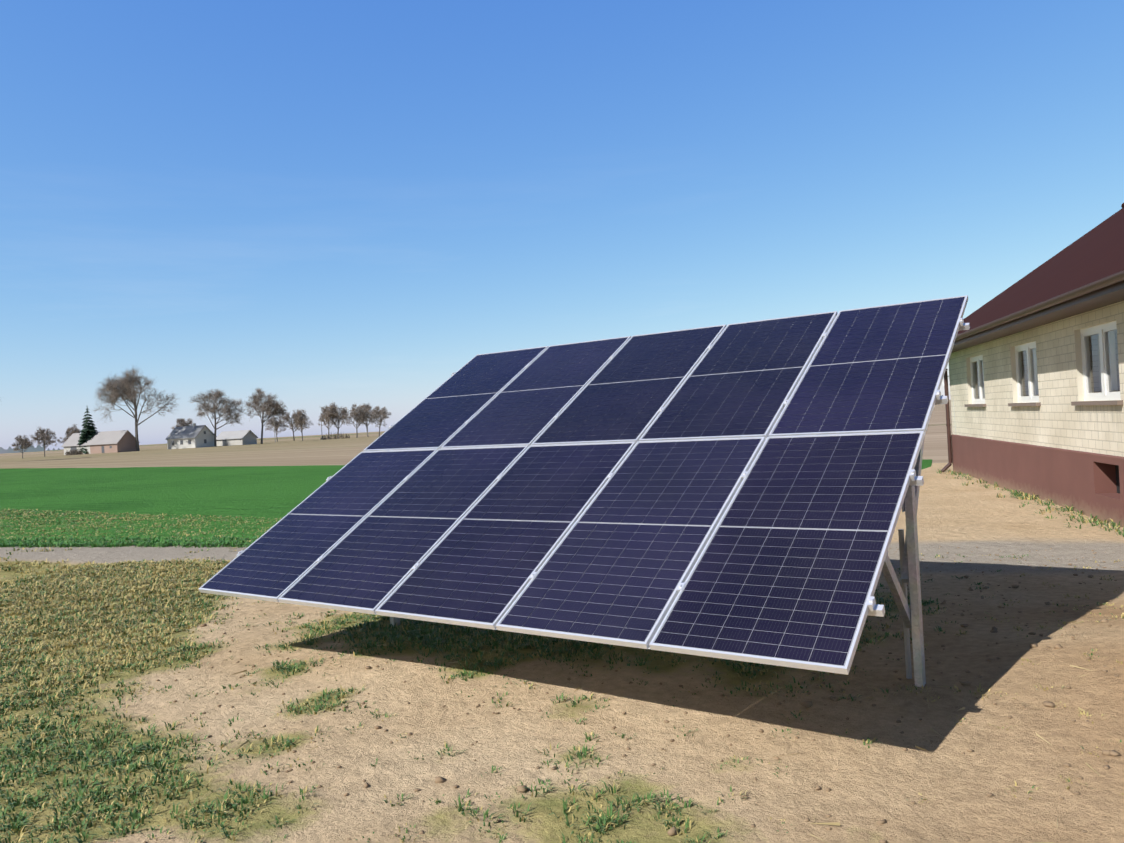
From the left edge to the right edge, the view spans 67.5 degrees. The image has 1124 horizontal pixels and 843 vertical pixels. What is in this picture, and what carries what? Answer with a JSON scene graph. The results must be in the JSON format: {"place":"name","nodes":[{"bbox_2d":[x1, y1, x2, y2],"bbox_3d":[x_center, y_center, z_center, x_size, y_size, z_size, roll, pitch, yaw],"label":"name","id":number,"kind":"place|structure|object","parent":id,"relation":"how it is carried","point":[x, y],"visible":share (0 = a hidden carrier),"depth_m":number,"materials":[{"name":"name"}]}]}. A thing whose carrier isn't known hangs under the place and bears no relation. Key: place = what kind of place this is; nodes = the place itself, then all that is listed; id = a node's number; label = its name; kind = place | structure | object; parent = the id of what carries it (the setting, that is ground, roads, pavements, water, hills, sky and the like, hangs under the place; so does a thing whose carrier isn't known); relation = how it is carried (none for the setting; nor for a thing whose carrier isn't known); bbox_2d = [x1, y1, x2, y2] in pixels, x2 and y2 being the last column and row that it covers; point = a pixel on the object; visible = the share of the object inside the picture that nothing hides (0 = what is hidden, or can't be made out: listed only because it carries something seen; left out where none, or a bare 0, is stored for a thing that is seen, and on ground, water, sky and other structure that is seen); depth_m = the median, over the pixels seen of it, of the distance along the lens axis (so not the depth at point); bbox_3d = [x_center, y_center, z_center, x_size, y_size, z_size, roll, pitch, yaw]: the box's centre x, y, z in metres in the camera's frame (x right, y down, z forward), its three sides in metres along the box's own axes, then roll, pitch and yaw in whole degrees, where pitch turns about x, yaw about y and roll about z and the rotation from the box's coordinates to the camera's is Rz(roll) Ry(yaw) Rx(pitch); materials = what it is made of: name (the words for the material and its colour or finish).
{"place":"outdoors","nodes":[
{"label":"outdoors","id":0,"kind":"place"},
{"bbox_2d":[20,433,371,452],"bbox_3d":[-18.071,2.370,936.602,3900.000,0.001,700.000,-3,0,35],"label":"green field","id":1,"kind":"structure","parent":0,"point":[258,439],"depth_m":1007.46,"materials":[{"name":"plant"}]},
{"bbox_2d":[0,459,931,544],"bbox_3d":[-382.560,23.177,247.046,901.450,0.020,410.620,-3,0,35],"label":"green field","id":2,"kind":"structure","parent":0,"point":[271,492],"depth_m":28.98,"materials":[{"name":"green plant"}]},
{"bbox_2d":[0,400,952,468],"bbox_3d":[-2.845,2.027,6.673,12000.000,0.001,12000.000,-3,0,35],"label":"plowed field","id":3,"kind":"structure","parent":0,"point":[308,451],"depth_m":105.23,"materials":[{"name":"soil"}]},
{"bbox_2d":[11,435,32,457],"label":"tree","id":4,"kind":"object","parent":3,"relation":"on","point":[25,443],"visible":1,"depth_m":225.05,"materials":[{"name":"brown plant"}]},
{"bbox_2d":[30,427,59,456],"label":"tree","id":5,"kind":"object","parent":3,"relation":"on","point":[41,435],"visible":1,"depth_m":234.83,"materials":[{"name":"brown plant"}]},
{"bbox_2d":[58,424,81,443],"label":"tree","id":6,"kind":"object","parent":3,"relation":"on","point":[69,432],"visible":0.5,"depth_m":268.10,"materials":[{"name":"brown plant"}]},
{"bbox_2d":[77,406,97,453],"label":"spruce tree","id":7,"kind":"object","parent":3,"relation":"on","point":[88,430],"visible":0.48,"depth_m":252.23,"materials":[{"name":"green plant"}]},
{"bbox_2d":[61,430,139,454],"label":"long farm barn","id":8,"kind":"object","parent":3,"relation":"on","point":[112,441],"visible":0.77,"depth_m":250.07,"materials":[{"name":"grey"}]},
{"bbox_2d":[91,366,179,450],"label":"tree","id":9,"kind":"object","parent":3,"relation":"on","point":[127,382],"visible":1,"depth_m":248.67,"materials":[{"name":"brown plant"}]},
{"bbox_2d":[172,418,192,428],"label":"yard tree","id":10,"kind":"object","parent":3,"relation":"on","point":[182,423],"visible":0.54,"depth_m":270.33,"materials":[{"name":"brown plant"}]},
{"bbox_2d":[165,423,216,448],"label":"house","id":11,"kind":"structure","parent":3,"relation":"on","point":[194,436],"depth_m":255.74,"materials":[{"name":"grey paint"}]},
{"bbox_2d":[65,433,348,454],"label":"roadside bushes","id":12,"kind":"object","parent":3,"relation":"on","point":[75,452],"visible":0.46,"depth_m":299.61,"materials":[{"name":"brown plant"}]},
{"bbox_2d":[188,389,245,446],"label":"tree","id":13,"kind":"object","parent":3,"relation":"on","point":[227,411],"visible":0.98,"depth_m":257.09,"materials":[{"name":"brown plant"}]},
{"bbox_2d":[216,430,257,445],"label":"farm barn","id":14,"kind":"structure","parent":3,"relation":"on","point":[240,437],"depth_m":270.40,"materials":[{"name":"grey"}]},
{"bbox_2d":[244,387,288,443],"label":"tree","id":15,"kind":"object","parent":3,"relation":"on","point":[275,409],"visible":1,"depth_m":265.43,"materials":[{"name":"brown plant"}]},
{"bbox_2d":[265,417,286,441],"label":"tree","id":16,"kind":"object","parent":3,"relation":"on","point":[277,423],"visible":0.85,"depth_m":335.83,"materials":[{"name":"brown plant"}]},
{"bbox_2d":[280,410,303,440],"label":"tree","id":17,"kind":"object","parent":3,"relation":"on","point":[288,418],"visible":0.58,"depth_m":340.89,"materials":[{"name":"brown plant"}]},
{"bbox_2d":[288,409,313,440],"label":"road tree","id":18,"kind":"object","parent":3,"relation":"on","point":[300,416],"visible":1,"depth_m":296.10,"materials":[{"name":"brown plant"}]},
{"bbox_2d":[274,414,367,441],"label":"utility poles","id":19,"kind":"object","parent":3,"relation":"on","point":[321,428],"visible":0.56,"depth_m":302.19,"materials":[{"name":"brown wood"}]},
{"bbox_2d":[318,405,342,438],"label":"tree","id":20,"kind":"object","parent":3,"relation":"on","point":[322,416],"visible":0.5,"depth_m":326.56,"materials":[{"name":"brown plant"}]},
{"bbox_2d":[323,401,351,438],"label":"road tree","id":21,"kind":"object","parent":3,"relation":"on","point":[331,414],"visible":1,"depth_m":295.97,"materials":[{"name":"brown plant"}]},
{"bbox_2d":[346,403,369,437],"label":"road tree","id":22,"kind":"object","parent":3,"relation":"on","point":[355,412],"visible":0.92,"depth_m":307.09,"materials":[{"name":"brown plant"}]},
{"bbox_2d":[355,403,375,436],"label":"tree","id":23,"kind":"object","parent":3,"relation":"on","point":[368,408],"visible":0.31,"depth_m":337.24,"materials":[{"name":"brown plant"}]},
{"bbox_2d":[364,406,390,435],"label":"road tree","id":24,"kind":"object","parent":3,"relation":"on","point":[380,414],"visible":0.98,"depth_m":308.66,"materials":[{"name":"brown plant"}]},
{"bbox_2d":[0,395,942,453],"bbox_3d":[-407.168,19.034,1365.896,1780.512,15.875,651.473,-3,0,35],"label":"treeline","id":25,"kind":"object","parent":3,"relation":"on","point":[30,449],"visible":0.15,"depth_m":1470.02,"materials":[{"name":"grey plant"}]},
{"bbox_2d":[11,408,951,458],"bbox_3d":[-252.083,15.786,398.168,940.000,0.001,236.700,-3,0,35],"label":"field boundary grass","id":26,"kind":"structure","parent":3,"relation":"on","point":[264,449],"depth_m":158.43,"materials":[{"name":"plant"}]},
{"bbox_2d":[0,463,1123,842],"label":"yard ground","id":27,"kind":"structure","parent":0,"point":[948,781],"depth_m":4.67,"materials":[{"name":"soil"}]},
{"bbox_2d":[0,468,1123,842],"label":"grass tufts","id":28,"kind":"object","parent":27,"relation":"on","point":[158,580],"visible":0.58,"depth_m":6.54,"materials":[{"name":"green plant"}]},
{"bbox_2d":[29,571,1123,842],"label":"dry straw","id":29,"kind":"object","parent":27,"relation":"on","point":[787,735],"visible":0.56,"depth_m":4.46,"materials":[{"name":"beige plant"}]},
{"bbox_2d":[236,318,969,686],"bbox_3d":[0.190,0.731,6.650,5.210,3.048,3.521,-3,0,35],"label":"solar panel mounting frame","id":30,"kind":"object","parent":27,"relation":"on","point":[910,570],"visible":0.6,"depth_m":4.91,"materials":[{"name":"metal"}]},
{"bbox_2d":[199,295,967,674],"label":"solar panels","id":31,"kind":"object","parent":30,"relation":"attached to","point":[777,555],"visible":1,"depth_m":5.86,"materials":[{"name":"glass"}]},
{"bbox_2d":[97,544,1123,842],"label":"soil clods","id":32,"kind":"object","parent":27,"relation":"on","point":[805,704],"visible":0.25,"depth_m":4.80,"materials":[{"name":"brown soil"}]},
{"bbox_2d":[0,0,1123,449],"label":"sky","id":33,"kind":"structure","parent":0,"point":[312,204],"materials":[{"name":"blue"}]},
{"bbox_2d":[949,301,1123,527],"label":"house","id":34,"kind":"structure","parent":0,"point":[1039,410],"depth_m":13.95,"materials":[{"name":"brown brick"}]},
{"bbox_2d":[941,203,1123,471],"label":"house roof","id":35,"kind":"structure","parent":34,"relation":"on","point":[1083,273],"depth_m":14.19,"materials":[{"name":"brown tile"}]}
]}

